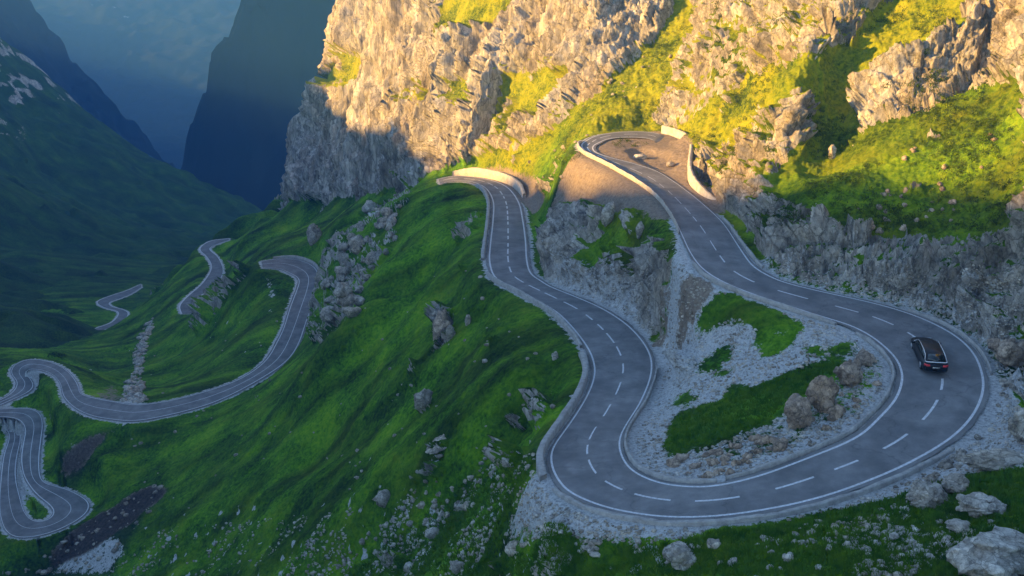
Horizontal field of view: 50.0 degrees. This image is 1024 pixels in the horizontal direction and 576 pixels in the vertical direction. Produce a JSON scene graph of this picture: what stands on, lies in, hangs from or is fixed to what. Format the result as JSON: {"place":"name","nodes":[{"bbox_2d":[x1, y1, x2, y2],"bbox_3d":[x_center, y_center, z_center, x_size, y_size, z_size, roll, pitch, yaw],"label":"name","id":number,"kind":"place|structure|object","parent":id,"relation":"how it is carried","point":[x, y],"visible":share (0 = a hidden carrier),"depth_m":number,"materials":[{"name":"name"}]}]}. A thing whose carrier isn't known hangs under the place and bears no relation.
{"place":"outdoors","nodes":[
{"label":"outdoors","id":0,"kind":"place"},
{"bbox_2d":[0,408,89,537],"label":"valley loop road","id":1,"kind":"structure","parent":0,"point":[68,507],"depth_m":229.59,"materials":[{"name":"asphalt"}]},
{"bbox_2d":[95,284,140,329],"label":"valley floor road","id":2,"kind":"structure","parent":0,"point":[105,303],"depth_m":474.18,"materials":[{"name":"asphalt"}]},
{"bbox_2d":[0,38,262,348],"bbox_3d":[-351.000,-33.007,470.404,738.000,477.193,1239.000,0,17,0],"label":"valley mountain","id":3,"kind":"structure","parent":0,"point":[76,178],"depth_m":782.43,"materials":[{"name":"plant"}]},
{"bbox_2d":[30,0,240,168],"bbox_3d":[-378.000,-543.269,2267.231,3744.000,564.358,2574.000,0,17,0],"label":"mountain","id":4,"kind":"structure","parent":0,"point":[143,65],"depth_m":2669.10,"materials":[{"name":"stone"}]},
{"bbox_2d":[0,258,317,421],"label":"meadow road","id":5,"kind":"structure","parent":0,"point":[286,344],"depth_m":260.65,"materials":[{"name":"asphalt"}]},
{"bbox_2d":[0,0,335,209],"bbox_3d":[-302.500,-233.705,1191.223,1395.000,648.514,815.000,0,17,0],"label":"distant mountain","id":6,"kind":"structure","parent":0,"point":[266,58],"depth_m":1096.21,"materials":[{"name":"stone"}]},
{"bbox_2d":[179,238,228,313],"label":"shoulder road","id":7,"kind":"structure","parent":0,"point":[217,270],"depth_m":398.96,"materials":[{"name":"asphalt"}]},
{"bbox_2d":[0,0,1023,575],"bbox_3d":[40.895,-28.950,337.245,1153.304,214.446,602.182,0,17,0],"label":"ground","id":8,"kind":"structure","parent":0,"point":[410,102],"depth_m":177.32,"materials":[{"name":"plant"}]},
{"bbox_2d":[47,350,65,357],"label":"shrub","id":9,"kind":"object","parent":8,"relation":"on","point":[56,354],"visible":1,"depth_m":325.83,"materials":[{"name":"green plant"}]},
{"bbox_2d":[5,484,163,574],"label":"bank rubble","id":10,"kind":"object","parent":8,"relation":"on","point":[81,538],"visible":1,"depth_m":209.99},
{"bbox_2d":[120,317,154,402],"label":"gully rubble","id":11,"kind":"object","parent":8,"relation":"on","point":[136,394],"visible":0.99,"depth_m":298.90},
{"bbox_2d":[273,255,318,269],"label":"parapet wall","id":12,"kind":"structure","parent":8,"relation":"on","point":[313,263],"depth_m":316.84,"materials":[{"name":"concrete"}]},
{"bbox_2d":[306,223,321,245],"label":"boulder","id":13,"kind":"object","parent":8,"relation":"on","point":[314,233],"visible":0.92,"depth_m":318.96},
{"bbox_2d":[320,278,330,289],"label":"boulder","id":14,"kind":"object","parent":8,"relation":"on","point":[325,283],"visible":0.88,"depth_m":248.76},
{"bbox_2d":[320,305,336,324],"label":"boulder","id":15,"kind":"object","parent":8,"relation":"on","point":[326,316],"visible":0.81,"depth_m":210.45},
{"bbox_2d":[324,295,334,303],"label":"boulder","id":16,"kind":"object","parent":8,"relation":"on","point":[329,299],"visible":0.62,"depth_m":243.32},
{"bbox_2d":[337,274,345,281],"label":"boulder","id":17,"kind":"object","parent":8,"relation":"on","point":[341,278],"visible":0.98,"depth_m":238.06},
{"bbox_2d":[334,266,349,275],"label":"boulder","id":18,"kind":"object","parent":8,"relation":"on","point":[340,270],"visible":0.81,"depth_m":238.45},
{"bbox_2d":[333,282,352,297],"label":"boulder","id":19,"kind":"object","parent":8,"relation":"on","point":[343,289],"visible":0.98,"depth_m":206.78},
{"bbox_2d":[131,270,555,508],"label":"flank pebbles","id":20,"kind":"object","parent":8,"relation":"on","point":[439,456],"visible":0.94,"depth_m":154.01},
{"bbox_2d":[338,243,348,250],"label":"boulder","id":21,"kind":"object","parent":8,"relation":"on","point":[343,246],"visible":0.94,"depth_m":247.25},
{"bbox_2d":[339,293,353,306],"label":"boulder","id":22,"kind":"object","parent":8,"relation":"on","point":[347,301],"visible":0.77,"depth_m":206.15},
{"bbox_2d":[346,232,355,239],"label":"boulder","id":23,"kind":"object","parent":8,"relation":"on","point":[350,235],"visible":0.48,"depth_m":249.71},
{"bbox_2d":[341,306,361,317],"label":"boulder","id":24,"kind":"object","parent":8,"relation":"on","point":[350,312],"visible":1,"depth_m":194.59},
{"bbox_2d":[347,235,363,246],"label":"boulder","id":25,"kind":"object","parent":8,"relation":"on","point":[354,240],"visible":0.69,"depth_m":245.15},
{"bbox_2d":[350,244,361,254],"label":"boulder","id":26,"kind":"object","parent":8,"relation":"on","point":[355,249],"visible":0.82,"depth_m":244.07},
{"bbox_2d":[352,295,360,305],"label":"boulder","id":27,"kind":"object","parent":8,"relation":"on","point":[355,297],"visible":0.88,"depth_m":206.22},
{"bbox_2d":[354,285,363,293],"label":"boulder","id":28,"kind":"object","parent":8,"relation":"on","point":[359,289],"visible":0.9,"depth_m":210.91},
{"bbox_2d":[356,221,364,231],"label":"boulder","id":29,"kind":"object","parent":8,"relation":"on","point":[360,225],"visible":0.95,"depth_m":250.10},
{"bbox_2d":[357,296,364,305],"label":"boulder","id":30,"kind":"object","parent":8,"relation":"on","point":[360,300],"visible":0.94,"depth_m":205.99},
{"bbox_2d":[361,274,370,280],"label":"boulder","id":31,"kind":"object","parent":8,"relation":"on","point":[365,277],"visible":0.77,"depth_m":218.91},
{"bbox_2d":[362,200,375,213],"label":"boulder","id":32,"kind":"object","parent":8,"relation":"on","point":[368,206],"visible":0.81,"depth_m":304.37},
{"bbox_2d":[365,250,375,264],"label":"boulder","id":33,"kind":"object","parent":8,"relation":"on","point":[369,258],"visible":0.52,"depth_m":233.24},
{"bbox_2d":[372,489,389,507],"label":"boulder","id":34,"kind":"object","parent":8,"relation":"on","point":[381,498],"visible":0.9,"depth_m":140.42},
{"bbox_2d":[377,222,384,228],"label":"boulder","id":35,"kind":"object","parent":8,"relation":"on","point":[381,225],"visible":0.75,"depth_m":241.37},
{"bbox_2d":[377,216,388,222],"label":"boulder","id":36,"kind":"object","parent":8,"relation":"on","point":[381,219],"visible":0.6,"depth_m":242.47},
{"bbox_2d":[380,207,392,216],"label":"boulder","id":37,"kind":"object","parent":8,"relation":"on","point":[386,211],"visible":0.81,"depth_m":242.83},
{"bbox_2d":[385,222,392,230],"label":"boulder","id":38,"kind":"object","parent":8,"relation":"on","point":[389,226],"visible":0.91,"depth_m":237.01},
{"bbox_2d":[384,216,396,225],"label":"boulder","id":39,"kind":"object","parent":8,"relation":"on","point":[392,220],"visible":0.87,"depth_m":237.56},
{"bbox_2d":[403,561,413,572],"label":"boulder","id":40,"kind":"object","parent":8,"relation":"on","point":[407,565],"visible":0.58,"depth_m":124.26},
{"bbox_2d":[406,520,412,526],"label":"stone","id":41,"kind":"object","parent":8,"relation":"on","point":[409,523],"visible":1,"depth_m":134.34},
{"bbox_2d":[414,388,430,410],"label":"boulder","id":42,"kind":"object","parent":8,"relation":"on","point":[422,399],"visible":1,"depth_m":150.12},
{"bbox_2d":[425,527,438,538],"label":"boulder","id":43,"kind":"object","parent":8,"relation":"on","point":[431,532],"visible":0.82,"depth_m":128.18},
{"bbox_2d":[425,434,446,453],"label":"boulder","id":44,"kind":"object","parent":8,"relation":"on","point":[436,449],"visible":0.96,"depth_m":133.48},
{"bbox_2d":[438,510,443,519],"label":"stone","id":45,"kind":"object","parent":8,"relation":"on","point":[441,513],"visible":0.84,"depth_m":129.79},
{"bbox_2d":[432,308,450,340],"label":"boulder","id":46,"kind":"object","parent":8,"relation":"on","point":[441,321],"visible":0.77,"depth_m":164.01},
{"bbox_2d":[445,325,455,340],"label":"boulder","id":47,"kind":"object","parent":8,"relation":"on","point":[450,332],"visible":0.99,"depth_m":160.16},
{"bbox_2d":[449,561,464,574],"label":"boulder","id":48,"kind":"object","parent":8,"relation":"on","point":[455,567],"visible":0.98,"depth_m":105.79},
{"bbox_2d":[461,501,469,510],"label":"stone","id":49,"kind":"object","parent":8,"relation":"on","point":[465,504],"visible":0.69,"depth_m":118.01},
{"bbox_2d":[465,314,470,325],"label":"boulder","id":50,"kind":"object","parent":8,"relation":"on","point":[467,319],"visible":1,"depth_m":159.61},
{"bbox_2d":[475,184,489,259],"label":"parapet wall","id":51,"kind":"structure","parent":8,"relation":"on","point":[484,192],"depth_m":201.17,"materials":[{"name":"concrete"}]},
{"bbox_2d":[452,167,525,197],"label":"retaining wall","id":52,"kind":"structure","parent":8,"relation":"on","point":[514,183],"depth_m":249.58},
{"bbox_2d":[500,457,508,467],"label":"stone","id":53,"kind":"object","parent":8,"relation":"on","point":[505,463],"visible":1,"depth_m":105.82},
{"bbox_2d":[504,541,518,556],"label":"boulder","id":54,"kind":"object","parent":8,"relation":"on","point":[510,548],"visible":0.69,"depth_m":92.37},
{"bbox_2d":[551,351,557,359],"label":"boulder","id":55,"kind":"object","parent":8,"relation":"on","point":[554,355],"visible":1,"depth_m":130.69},
{"bbox_2d":[108,453,1015,575],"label":"turf pebbles","id":56,"kind":"object","parent":8,"relation":"on","point":[590,547],"visible":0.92,"depth_m":104.23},
{"bbox_2d":[536,351,587,480],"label":"parapet wall","id":57,"kind":"structure","parent":8,"relation":"on","point":[557,425],"depth_m":106.99,"materials":[{"name":"concrete"}]},
{"bbox_2d":[600,201,614,226],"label":"boulder","id":58,"kind":"object","parent":8,"relation":"on","point":[607,213],"visible":1,"depth_m":158.99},
{"bbox_2d":[635,221,643,238],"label":"boulder","id":59,"kind":"object","parent":8,"relation":"on","point":[639,228],"visible":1,"depth_m":147.38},
{"bbox_2d":[633,153,648,158],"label":"boulder","id":60,"kind":"object","parent":8,"relation":"on","point":[640,156],"visible":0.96,"depth_m":184.49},
{"bbox_2d":[624,365,716,483],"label":"kerb wall","id":61,"kind":"structure","parent":8,"relation":"on","point":[650,472],"depth_m":93.09,"materials":[{"name":"concrete"}]},
{"bbox_2d":[666,161,674,166],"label":"boulder","id":62,"kind":"object","parent":8,"relation":"on","point":[670,164],"visible":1,"depth_m":179.99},
{"bbox_2d":[666,457,680,467],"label":"boulder","id":63,"kind":"object","parent":8,"relation":"on","point":[674,462],"visible":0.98,"depth_m":94.50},
{"bbox_2d":[662,541,696,570],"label":"boulder","id":64,"kind":"object","parent":8,"relation":"on","point":[678,555],"visible":0.97,"depth_m":79.37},
{"bbox_2d":[673,453,689,462],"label":"boulder","id":65,"kind":"object","parent":8,"relation":"on","point":[683,457],"visible":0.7,"depth_m":95.03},
{"bbox_2d":[348,359,1023,575],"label":"grass tufts","id":66,"kind":"object","parent":8,"relation":"on","point":[996,489],"visible":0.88,"depth_m":80.26,"materials":[{"name":"plant"}]},
{"bbox_2d":[661,125,715,199],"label":"retaining wall","id":67,"kind":"structure","parent":8,"relation":"on","point":[696,185],"depth_m":168.52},
{"bbox_2d":[689,462,701,469],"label":"boulder","id":68,"kind":"object","parent":8,"relation":"on","point":[694,465],"visible":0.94,"depth_m":92.50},
{"bbox_2d":[701,471,713,477],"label":"boulder","id":69,"kind":"object","parent":8,"relation":"on","point":[708,474],"visible":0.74,"depth_m":89.39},
{"bbox_2d":[705,458,719,465],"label":"boulder","id":70,"kind":"object","parent":8,"relation":"on","point":[712,462],"visible":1,"depth_m":91.84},
{"bbox_2d":[707,538,720,548],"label":"boulder","id":71,"kind":"object","parent":8,"relation":"on","point":[712,543],"visible":1,"depth_m":79.66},
{"bbox_2d":[712,448,723,455],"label":"boulder","id":72,"kind":"object","parent":8,"relation":"on","point":[719,451],"visible":0.83,"depth_m":93.73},
{"bbox_2d":[720,454,730,461],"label":"boulder","id":73,"kind":"object","parent":8,"relation":"on","point":[724,457],"visible":0.8,"depth_m":92.01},
{"bbox_2d":[725,468,735,474],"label":"boulder","id":74,"kind":"object","parent":8,"relation":"on","point":[729,471],"visible":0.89,"depth_m":89.08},
{"bbox_2d":[731,460,741,465],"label":"boulder","id":75,"kind":"object","parent":8,"relation":"on","point":[735,462],"visible":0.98,"depth_m":90.54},
{"bbox_2d":[733,442,742,448],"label":"boulder","id":76,"kind":"object","parent":8,"relation":"on","point":[737,445],"visible":1,"depth_m":94.05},
{"bbox_2d":[721,216,764,268],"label":"kerb wall","id":77,"kind":"structure","parent":8,"relation":"on","point":[747,249],"depth_m":133.25,"materials":[{"name":"concrete"}]},
{"bbox_2d":[742,452,752,459],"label":"boulder","id":78,"kind":"object","parent":8,"relation":"on","point":[747,455],"visible":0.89,"depth_m":91.33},
{"bbox_2d":[748,435,757,441],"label":"boulder","id":79,"kind":"object","parent":8,"relation":"on","point":[751,438],"visible":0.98,"depth_m":94.46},
{"bbox_2d":[552,447,954,526],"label":"kerb wall","id":80,"kind":"structure","parent":8,"relation":"on","point":[917,468],"depth_m":83.36,"materials":[{"name":"concrete"}]},
{"bbox_2d":[750,447,763,453],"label":"boulder","id":81,"kind":"object","parent":8,"relation":"on","point":[756,450],"visible":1,"depth_m":91.90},
{"bbox_2d":[757,436,769,444],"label":"boulder","id":82,"kind":"object","parent":8,"relation":"on","point":[762,440],"visible":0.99,"depth_m":93.53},
{"bbox_2d":[692,262,836,325],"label":"kerb wall","id":83,"kind":"structure","parent":8,"relation":"on","point":[716,281],"depth_m":116.37,"materials":[{"name":"concrete"}]},
{"bbox_2d":[510,263,1023,545],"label":"loose gravel","id":84,"kind":"structure","parent":8,"relation":"on","point":[810,444],"depth_m":105.49,"materials":[{"name":"gravel"}]},
{"bbox_2d":[522,0,1023,232],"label":"alpine shrubs","id":85,"kind":"object","parent":8,"relation":"on","point":[953,99],"visible":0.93,"depth_m":133.39,"materials":[{"name":"green plant"}]},
{"bbox_2d":[772,440,786,451],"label":"boulder","id":86,"kind":"object","parent":8,"relation":"on","point":[781,446],"visible":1,"depth_m":91.90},
{"bbox_2d":[776,436,787,444],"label":"boulder","id":87,"kind":"object","parent":8,"relation":"on","point":[783,439],"visible":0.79,"depth_m":92.81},
{"bbox_2d":[782,552,793,561],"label":"stone","id":88,"kind":"object","parent":8,"relation":"on","point":[785,556],"visible":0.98,"depth_m":75.20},
{"bbox_2d":[784,393,815,428],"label":"boulder","id":89,"kind":"object","parent":8,"relation":"on","point":[798,413],"visible":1,"depth_m":94.16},
{"bbox_2d":[725,331,894,480],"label":"kerb wall","id":90,"kind":"structure","parent":8,"relation":"on","point":[864,419],"depth_m":92.02,"materials":[{"name":"concrete"}]},
{"bbox_2d":[805,375,838,412],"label":"boulder","id":91,"kind":"object","parent":8,"relation":"on","point":[821,392],"visible":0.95,"depth_m":96.41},
{"bbox_2d":[820,424,831,430],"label":"boulder","id":92,"kind":"object","parent":8,"relation":"on","point":[825,427],"visible":1,"depth_m":93.82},
{"bbox_2d":[828,144,836,158],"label":"boulder","id":93,"kind":"object","parent":8,"relation":"on","point":[832,149],"visible":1,"depth_m":142.65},
{"bbox_2d":[827,415,837,421],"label":"boulder","id":94,"kind":"object","parent":8,"relation":"on","point":[832,418],"visible":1,"depth_m":94.99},
{"bbox_2d":[827,404,843,417],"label":"boulder","id":95,"kind":"object","parent":8,"relation":"on","point":[836,410],"visible":1,"depth_m":95.15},
{"bbox_2d":[833,357,863,387],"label":"boulder","id":96,"kind":"object","parent":8,"relation":"on","point":[849,373],"visible":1,"depth_m":99.48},
{"bbox_2d":[852,397,861,402],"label":"boulder","id":97,"kind":"object","parent":8,"relation":"on","point":[856,400],"visible":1,"depth_m":97.49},
{"bbox_2d":[856,348,874,366],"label":"boulder","id":98,"kind":"object","parent":8,"relation":"on","point":[867,358],"visible":0.84,"depth_m":103.02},
{"bbox_2d":[872,380,881,385],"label":"boulder","id":99,"kind":"object","parent":8,"relation":"on","point":[877,383],"visible":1,"depth_m":99.66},
{"bbox_2d":[875,227,883,233],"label":"boulder","id":100,"kind":"object","parent":8,"relation":"on","point":[879,230],"visible":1,"depth_m":123.57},
{"bbox_2d":[888,532,898,540],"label":"stone","id":101,"kind":"object","parent":8,"relation":"on","point":[895,535],"visible":1,"depth_m":74.86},
{"bbox_2d":[899,224,906,230],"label":"boulder","id":102,"kind":"object","parent":8,"relation":"on","point":[903,227],"visible":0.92,"depth_m":123.16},
{"bbox_2d":[905,479,948,509],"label":"boulder","id":103,"kind":"object","parent":8,"relation":"on","point":[924,494],"visible":0.89,"depth_m":78.97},
{"bbox_2d":[937,462,946,468],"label":"boulder","id":104,"kind":"object","parent":8,"relation":"on","point":[940,465],"visible":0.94,"depth_m":86.71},
{"bbox_2d":[942,462,953,469],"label":"boulder","id":105,"kind":"object","parent":8,"relation":"on","point":[947,466],"visible":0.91,"depth_m":86.28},
{"bbox_2d":[908,309,992,375],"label":"kerb wall","id":106,"kind":"structure","parent":8,"relation":"on","point":[961,333],"depth_m":110.82,"materials":[{"name":"concrete"}]},
{"bbox_2d":[948,199,956,204],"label":"boulder","id":107,"kind":"object","parent":8,"relation":"on","point":[952,201],"visible":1,"depth_m":123.81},
{"bbox_2d":[941,473,969,493],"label":"boulder","id":108,"kind":"object","parent":8,"relation":"on","point":[951,483],"visible":0.98,"depth_m":80.06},
{"bbox_2d":[945,518,971,533],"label":"boulder","id":109,"kind":"object","parent":8,"relation":"on","point":[955,525],"visible":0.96,"depth_m":74.56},
{"bbox_2d":[974,434,982,439],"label":"boulder","id":110,"kind":"object","parent":8,"relation":"on","point":[977,437],"visible":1,"depth_m":90.89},
{"bbox_2d":[956,492,1006,517],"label":"boulder","id":111,"kind":"object","parent":8,"relation":"on","point":[976,504],"visible":0.99,"depth_m":75.17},
{"bbox_2d":[946,526,1023,575],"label":"boulder","id":112,"kind":"object","parent":8,"relation":"on","point":[997,551],"visible":1,"depth_m":65.82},
{"bbox_2d":[955,448,1023,470],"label":"boulder","id":113,"kind":"object","parent":8,"relation":"on","point":[993,459],"visible":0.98,"depth_m":81.60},
{"bbox_2d":[987,338,1000,351],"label":"boulder","id":114,"kind":"object","parent":8,"relation":"on","point":[993,343],"visible":0.64,"depth_m":105.88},
{"bbox_2d":[1003,380,1014,386],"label":"boulder","id":115,"kind":"object","parent":8,"relation":"on","point":[1007,383],"visible":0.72,"depth_m":98.91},
{"bbox_2d":[995,338,1023,366],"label":"boulder","id":116,"kind":"object","parent":8,"relation":"on","point":[1010,351],"visible":0.99,"depth_m":102.97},
{"bbox_2d":[1008,408,1023,441],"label":"boulder","id":117,"kind":"object","parent":8,"relation":"on","point":[1016,426],"visible":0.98,"depth_m":85.12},
{"bbox_2d":[439,131,989,519],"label":"mountain road","id":118,"kind":"structure","parent":0,"point":[920,416],"depth_m":104.75,"materials":[{"name":"asphalt"}]},
{"bbox_2d":[486,271,582,347],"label":"parapet wall","id":119,"kind":"structure","parent":118,"relation":"on","point":[549,310],"depth_m":148.97,"materials":[{"name":"concrete"}]},
{"bbox_2d":[577,140,678,233],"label":"parapet wall","id":120,"kind":"structure","parent":118,"relation":"on","point":[624,173],"depth_m":166.47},
{"bbox_2d":[910,337,947,371],"bbox_3d":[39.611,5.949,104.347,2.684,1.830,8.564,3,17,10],"label":"car","id":121,"kind":"object","parent":118,"relation":"on","point":[930,354],"visible":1,"depth_m":101.73,"materials":[{"name":"black paint"}]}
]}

